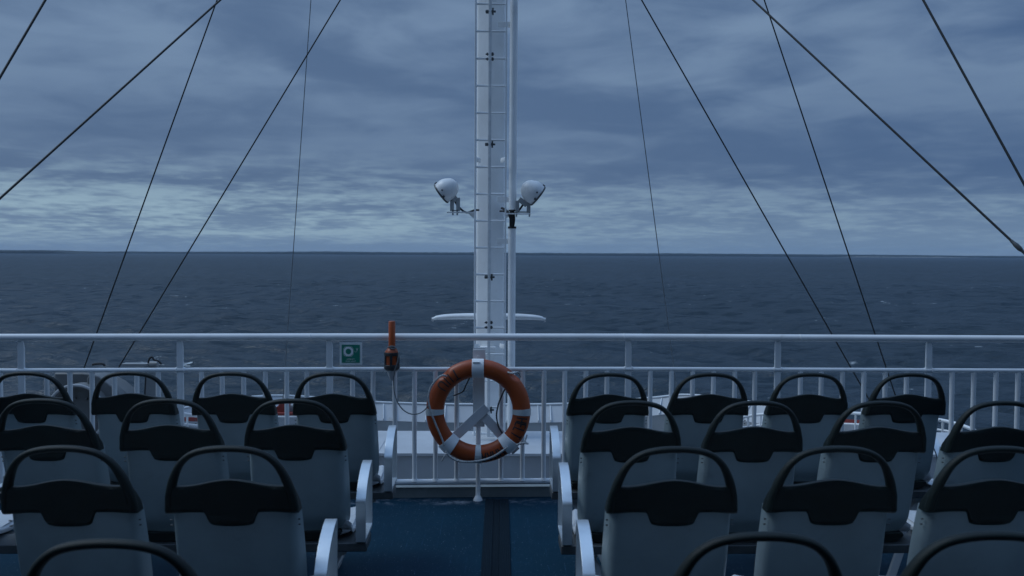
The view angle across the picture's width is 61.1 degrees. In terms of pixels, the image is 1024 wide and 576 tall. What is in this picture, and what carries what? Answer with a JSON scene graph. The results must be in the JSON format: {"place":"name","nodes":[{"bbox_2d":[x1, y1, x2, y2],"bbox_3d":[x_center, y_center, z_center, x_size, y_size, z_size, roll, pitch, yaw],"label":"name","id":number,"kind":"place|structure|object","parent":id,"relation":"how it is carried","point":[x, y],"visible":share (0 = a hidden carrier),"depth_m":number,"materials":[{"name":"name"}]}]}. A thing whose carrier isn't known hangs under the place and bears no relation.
{"place":"outdoors","nodes":[
{"label":"outdoors","id":0,"kind":"place"},
{"bbox_2d":[0,0,46,78],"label":"stay wire","id":1,"kind":"object","parent":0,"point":[22,38],"depth_m":5.46,"materials":[{"name":"metal"}]},
{"bbox_2d":[276,404,292,414],"bbox_3d":[-2.502,1.337,9.652,0.284,0.127,0.220,0,2,-1],"label":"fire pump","id":2,"kind":"object","parent":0,"point":[280,409],"visible":0.42,"depth_m":9.59,"materials":[{"name":"red paint"}]},
{"bbox_2d":[278,415,296,425],"bbox_3d":[-2.461,1.552,9.741,0.594,0.309,0.500,0,2,-1],"label":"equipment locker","id":3,"kind":"object","parent":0,"point":[281,419],"depth_m":9.49,"materials":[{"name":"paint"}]},
{"bbox_2d":[0,497,907,575],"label":"deck","id":4,"kind":"structure","parent":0,"point":[439,536],"depth_m":4.94,"materials":[{"name":"blue paint"}]},
{"bbox_2d":[26,538,197,575],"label":"seat row","id":5,"kind":"object","parent":4,"relation":"on","point":[180,565],"visible":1,"depth_m":1.77,"materials":[{"name":"plastic"}]},
{"bbox_2d":[0,445,337,575],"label":"seat row","id":6,"kind":"object","parent":4,"relation":"on","point":[232,527],"visible":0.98,"depth_m":2.70,"materials":[{"name":"plastic"}]},
{"bbox_2d":[0,398,371,561],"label":"seat row","id":7,"kind":"object","parent":4,"relation":"on","point":[313,461],"visible":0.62,"depth_m":3.55,"materials":[{"name":"plastic"}]},
{"bbox_2d":[0,371,396,568],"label":"seat row","id":8,"kind":"object","parent":4,"relation":"on","point":[230,414],"visible":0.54,"depth_m":4.31,"materials":[{"name":"plastic"}]},
{"bbox_2d":[0,484,550,502],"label":"deck coaming","id":9,"kind":"object","parent":4,"relation":"on","point":[493,490],"depth_m":5.93,"materials":[{"name":"paint"}]},
{"bbox_2d":[0,333,1023,484],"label":"railing","id":10,"kind":"object","parent":9,"relation":"on","point":[180,369],"visible":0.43,"depth_m":5.88,"materials":[{"name":"white metal"}]},
{"bbox_2d":[340,342,361,364],"bbox_3d":[-1.080,0.440,5.809,0.150,0.150,0.006,0,2,-1],"label":"safety sign","id":11,"kind":"object","parent":10,"relation":"attached to","point":[350,353],"visible":1,"depth_m":5.81,"materials":[{"name":"green plastic"}]},
{"bbox_2d":[384,321,427,414],"bbox_3d":[-0.709,0.530,5.732,0.302,0.616,0.114,1,3,24],"label":"lifebuoy light","id":12,"kind":"object","parent":10,"relation":"hanging from","point":[391,359],"visible":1,"depth_m":5.74,"materials":[{"name":"plastic"}]},
{"bbox_2d":[438,348,519,500],"bbox_3d":[-0.221,0.921,5.805,0.547,1.033,0.173,0,2,-1],"label":"lifebuoy bracket","id":13,"kind":"object","parent":10,"relation":"attached to","point":[479,417],"visible":0.96,"depth_m":5.83,"materials":[{"name":"white metal"}]},
{"bbox_2d":[426,359,530,462],"bbox_3d":[-0.224,0.821,5.759,0.701,0.698,0.160,0,2,-1],"label":"lifebuoy","id":14,"kind":"object","parent":13,"relation":"hanging from","point":[443,385],"visible":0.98,"depth_m":5.73,"materials":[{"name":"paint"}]},
{"bbox_2d":[481,499,510,575],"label":"aisle mat","id":15,"kind":"object","parent":4,"relation":"on","point":[496,561],"visible":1,"depth_m":5.02,"materials":[{"name":"rubber"}]},
{"bbox_2d":[549,373,945,575],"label":"seat row","id":16,"kind":"object","parent":4,"relation":"on","point":[817,416],"visible":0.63,"depth_m":4.38,"materials":[{"name":"plastic"}]},
{"bbox_2d":[558,400,1023,575],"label":"seat row","id":17,"kind":"object","parent":4,"relation":"on","point":[755,459],"visible":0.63,"depth_m":3.57,"materials":[{"name":"plastic"}]},
{"bbox_2d":[576,446,1023,575],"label":"seat row","id":18,"kind":"object","parent":4,"relation":"on","point":[662,527],"visible":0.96,"depth_m":2.74,"materials":[{"name":"plastic"}]},
{"bbox_2d":[674,530,1023,575],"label":"seat row","id":19,"kind":"object","parent":4,"relation":"on","point":[917,563],"visible":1,"depth_m":1.85,"materials":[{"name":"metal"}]},
{"bbox_2d":[0,251,1023,431],"bbox_3d":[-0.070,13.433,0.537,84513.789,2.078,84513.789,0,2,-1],"label":"sea","id":20,"kind":"structure","parent":0,"point":[203,293],"depth_m":190.25,"materials":[{"name":"liquid"}]},
{"bbox_2d":[0,250,101,253],"bbox_3d":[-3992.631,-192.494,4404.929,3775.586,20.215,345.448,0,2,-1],"label":"wooded point","id":21,"kind":"structure","parent":20,"relation":"on","point":[42,251],"depth_m":4279.63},
{"bbox_2d":[80,251,1023,257],"bbox_3d":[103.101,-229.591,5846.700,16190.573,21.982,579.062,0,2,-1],"label":"shore","id":22,"kind":"structure","parent":20,"relation":"on","point":[576,254],"depth_m":5615.26,"materials":[{"name":"grey"}]},
{"bbox_2d":[0,0,1023,255],"label":"sky","id":23,"kind":"structure","parent":0,"point":[389,99],"materials":[{"name":"grey"}]},
{"bbox_2d":[914,257,964,257],"bbox_3d":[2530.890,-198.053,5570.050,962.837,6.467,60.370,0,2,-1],"label":"beach","id":24,"kind":"structure","parent":0,"point":[939,257],"depth_m":5561.71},
{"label":"lower deck","id":25,"kind":"structure","parent":0,"visible":0},
{"bbox_2d":[184,394,765,430],"bbox_3d":[-0.324,2.611,13.166,8.944,1.861,1.949,0,2,-1],"label":"bulwark","id":26,"kind":"object","parent":25,"relation":"on","point":[384,409],"visible":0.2,"depth_m":13.87,"materials":[{"name":"grey paint"}]},
{"bbox_2d":[184,417,197,427],"bbox_3d":[-4.505,2.042,12.283,1.056,0.481,0.151,-1,3,-36],"label":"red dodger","id":27,"kind":"object","parent":26,"relation":"attached to","point":[191,420],"visible":0.06,"depth_m":12.20,"materials":[{"name":"paint"}]},
{"bbox_2d":[184,412,197,426],"bbox_3d":[-4.213,2.291,11.828,0.132,1.539,1.984,2,3,39],"label":"railing","id":28,"kind":"object","parent":26,"relation":"attached to","point":[187,424],"visible":0.11,"depth_m":11.62,"materials":[{"name":"white metal"}]},
{"bbox_2d":[844,419,859,430],"bbox_3d":[4.242,2.070,12.501,2.058,0.556,0.182,2,3,35],"label":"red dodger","id":29,"kind":"object","parent":26,"relation":"attached to","point":[848,427],"visible":0.08,"depth_m":12.17,"materials":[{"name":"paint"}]},
{"bbox_2d":[743,412,975,431],"bbox_3d":[4.503,2.310,11.607,3.577,1.460,0.360,3,3,45],"label":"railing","id":30,"kind":"object","parent":26,"relation":"attached to","point":[942,429],"visible":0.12,"depth_m":11.62,"materials":[{"name":"white metal"}]},
{"bbox_2d":[4,431,947,478],"bbox_3d":[-0.132,2.696,9.745,11.640,1.966,1.152,0,2,-1],"label":"mast casing","id":31,"kind":"object","parent":25,"relation":"on","point":[511,465],"visible":0.01,"depth_m":9.16,"materials":[{"name":"paint"}]},
{"bbox_2d":[52,356,163,435],"bbox_3d":[-4.144,1.302,8.826,1.005,1.169,0.669,0,2,-1],"label":"davit winch","id":32,"kind":"object","parent":31,"relation":"attached to","point":[81,396],"visible":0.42,"depth_m":8.73,"materials":[{"name":"paint"}]},
{"bbox_2d":[472,0,517,436],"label":"mast","id":33,"kind":"object","parent":31,"relation":"on","point":[490,159],"visible":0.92,"depth_m":9.85,"materials":[{"name":"metal"}]},
{"bbox_2d":[0,0,220,199],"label":"stay wire","id":34,"kind":"object","parent":33,"relation":"attached to","point":[101,107],"visible":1,"depth_m":6.30,"materials":[{"name":"metal"}]},
{"bbox_2d":[83,0,217,367],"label":"stay wire","id":35,"kind":"object","parent":33,"relation":"attached to","point":[151,182],"visible":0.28,"depth_m":9.49,"materials":[{"name":"metal"}]},
{"bbox_2d":[118,0,340,367],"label":"stay wire","id":36,"kind":"object","parent":33,"relation":"attached to","point":[231,181],"visible":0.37,"depth_m":9.57,"materials":[{"name":"metal"}]},
{"bbox_2d":[283,0,310,395],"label":"halyard","id":37,"kind":"object","parent":33,"relation":"hanging from","point":[297,189],"visible":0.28,"depth_m":9.86,"materials":[{"name":"grey fabric"}]},
{"bbox_2d":[434,178,478,218],"bbox_3d":[-0.622,-1.006,9.735,0.508,0.449,0.269,0,2,-1],"label":"floodlight","id":38,"kind":"object","parent":33,"relation":"attached to","point":[447,189],"visible":0.98,"depth_m":9.66,"materials":[{"name":"white paint"}]},
{"bbox_2d":[432,313,545,351],"bbox_3d":[-0.274,0.514,10.136,1.353,0.419,0.500,0,2,-1],"label":"radar antenna","id":39,"kind":"object","parent":33,"relation":"attached to","point":[471,316],"visible":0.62,"depth_m":10.21,"materials":[{"name":"white paint"}]},
{"bbox_2d":[499,180,545,217],"bbox_3d":[0.118,-0.989,9.745,0.518,0.443,0.277,0,2,-1],"label":"floodlight","id":40,"kind":"object","parent":33,"relation":"attached to","point":[532,191],"visible":1,"depth_m":9.67,"materials":[{"name":"white paint"}]},
{"bbox_2d":[625,0,677,397],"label":"halyard","id":41,"kind":"object","parent":33,"relation":"hanging from","point":[650,188],"visible":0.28,"depth_m":9.91,"materials":[{"name":"black fabric"}]},
{"bbox_2d":[641,0,868,399],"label":"stay wire","id":42,"kind":"object","parent":33,"relation":"attached to","point":[750,190],"visible":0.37,"depth_m":9.64,"materials":[{"name":"metal"}]},
{"bbox_2d":[764,0,895,394],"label":"stay wire","id":43,"kind":"object","parent":33,"relation":"attached to","point":[829,195],"visible":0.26,"depth_m":9.59,"materials":[{"name":"metal"}]},
{"bbox_2d":[752,0,1023,253],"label":"stay wire","id":44,"kind":"object","parent":33,"relation":"attached to","point":[1017,246],"visible":1,"depth_m":6.21,"materials":[{"name":"metal"}]},
{"bbox_2d":[922,0,1023,185],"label":"stay wire","id":45,"kind":"object","parent":33,"relation":"attached to","point":[975,95],"visible":1,"depth_m":5.41,"materials":[{"name":"metal"}]}
]}

